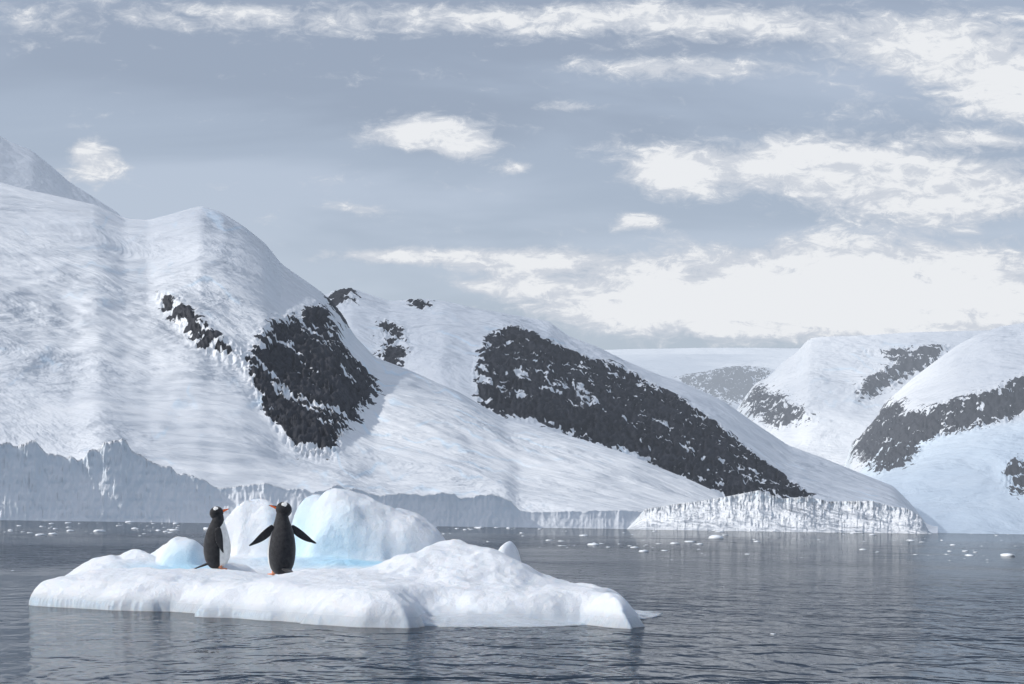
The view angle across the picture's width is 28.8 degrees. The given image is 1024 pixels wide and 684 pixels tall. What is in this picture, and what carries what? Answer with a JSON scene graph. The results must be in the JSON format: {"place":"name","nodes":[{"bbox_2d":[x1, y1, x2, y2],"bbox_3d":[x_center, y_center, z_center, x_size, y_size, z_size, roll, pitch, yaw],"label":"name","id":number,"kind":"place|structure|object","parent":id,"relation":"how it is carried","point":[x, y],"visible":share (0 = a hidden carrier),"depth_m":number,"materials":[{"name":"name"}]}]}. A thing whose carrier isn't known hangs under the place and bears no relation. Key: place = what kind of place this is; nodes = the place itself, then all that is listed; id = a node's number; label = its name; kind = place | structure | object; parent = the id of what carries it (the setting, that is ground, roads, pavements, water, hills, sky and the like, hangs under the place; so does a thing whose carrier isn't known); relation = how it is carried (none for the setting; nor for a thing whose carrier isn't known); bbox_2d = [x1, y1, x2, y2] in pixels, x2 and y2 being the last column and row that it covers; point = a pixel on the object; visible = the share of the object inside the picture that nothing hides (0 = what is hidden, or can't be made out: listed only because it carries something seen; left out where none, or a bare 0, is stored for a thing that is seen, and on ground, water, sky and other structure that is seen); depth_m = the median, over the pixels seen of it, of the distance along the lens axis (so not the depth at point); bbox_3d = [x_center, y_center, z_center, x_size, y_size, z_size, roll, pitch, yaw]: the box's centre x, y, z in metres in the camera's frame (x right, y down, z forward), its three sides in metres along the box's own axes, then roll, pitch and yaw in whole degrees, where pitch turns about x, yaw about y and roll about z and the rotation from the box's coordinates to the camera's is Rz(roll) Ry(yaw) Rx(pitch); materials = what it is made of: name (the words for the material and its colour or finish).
{"place":"outdoors","nodes":[
{"label":"outdoors","id":0,"kind":"place"},
{"bbox_2d":[0,136,119,215],"bbox_3d":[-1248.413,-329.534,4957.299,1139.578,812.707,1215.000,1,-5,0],"label":"mountain peak","id":1,"kind":"structure","parent":0,"point":[24,168],"depth_m":5112.27,"materials":[{"name":"white snow"}]},
{"bbox_2d":[0,438,641,528],"bbox_3d":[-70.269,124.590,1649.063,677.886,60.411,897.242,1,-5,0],"label":"glacier terrain","id":2,"kind":"structure","parent":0,"point":[120,480],"depth_m":1383.53,"materials":[{"name":"ice"}]},
{"bbox_2d":[0,183,723,511],"bbox_3d":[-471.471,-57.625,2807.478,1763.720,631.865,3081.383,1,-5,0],"label":"mountain terrain","id":3,"kind":"structure","parent":0,"point":[215,348],"depth_m":2366.90,"materials":[{"name":"white snow"}]},
{"bbox_2d":[8,521,1014,633],"bbox_3d":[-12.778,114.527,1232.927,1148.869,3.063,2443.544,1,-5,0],"label":"brash ice","id":4,"kind":"structure","parent":0,"point":[711,536],"depth_m":148.00,"materials":[{"name":"white ice"}]},
{"bbox_2d":[0,520,1023,683],"bbox_3d":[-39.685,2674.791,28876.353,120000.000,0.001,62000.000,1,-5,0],"label":"water","id":5,"kind":"structure","parent":0,"point":[831,608],"depth_m":16.81,"materials":[{"name":"grey liquid"}]},
{"bbox_2d":[29,488,661,628],"bbox_3d":[-1.991,2.472,21.461,8.492,1.877,12.000,1,-5,0],"label":"ice floe","id":6,"kind":"object","parent":5,"relation":"in","point":[365,561],"visible":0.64,"depth_m":18.96,"materials":[{"name":"white ice"}]},
{"bbox_2d":[194,506,230,568],"bbox_3d":[-3.169,2.083,21.125,0.382,0.678,0.285,-1,-5,15],"label":"penguin","id":7,"kind":"object","parent":6,"relation":"on","point":[217,548],"visible":1,"depth_m":21.01,"materials":[{"name":"black"}]},
{"bbox_2d":[249,502,315,574],"bbox_3d":[-2.506,2.155,21.782,0.584,0.811,0.466,-1,-6,22],"label":"penguin","id":8,"kind":"object","parent":6,"relation":"on","point":[281,531],"visible":0.96,"depth_m":21.64,"materials":[{"name":"black"}]},
{"bbox_2d":[0,0,1023,349],"label":"sky","id":9,"kind":"structure","parent":0,"point":[611,174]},
{"bbox_2d":[325,288,937,532],"bbox_3d":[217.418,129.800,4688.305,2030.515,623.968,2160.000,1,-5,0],"label":"mountain terrain","id":10,"kind":"structure","parent":0,"point":[542,374],"depth_m":4531.37,"materials":[{"name":"white snow"}]},
{"bbox_2d":[605,348,799,375],"bbox_3d":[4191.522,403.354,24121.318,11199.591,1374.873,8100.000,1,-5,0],"label":"ice cap","id":11,"kind":"object","parent":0,"point":[669,361],"visible":0.1,"depth_m":24662.02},
{"bbox_2d":[664,365,774,409],"bbox_3d":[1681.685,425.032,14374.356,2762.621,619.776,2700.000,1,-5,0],"label":"distant mountain","id":12,"kind":"structure","parent":0,"point":[732,386],"depth_m":14672.86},
{"bbox_2d":[628,490,932,533],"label":"glacier front","id":13,"kind":"object","parent":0,"point":[758,510],"visible":0.84,"depth_m":1404.50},
{"bbox_2d":[737,330,987,465],"bbox_3d":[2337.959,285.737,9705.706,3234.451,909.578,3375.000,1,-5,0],"label":"mountain terrain","id":14,"kind":"structure","parent":0,"point":[827,398],"depth_m":9546.79,"materials":[{"name":"white snow"}]},
{"bbox_2d":[844,323,1023,533],"bbox_3d":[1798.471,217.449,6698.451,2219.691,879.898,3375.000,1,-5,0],"label":"mountain terrain","id":15,"kind":"structure","parent":0,"point":[939,442],"depth_m":6199.96,"materials":[{"name":"white snow"}]}
]}

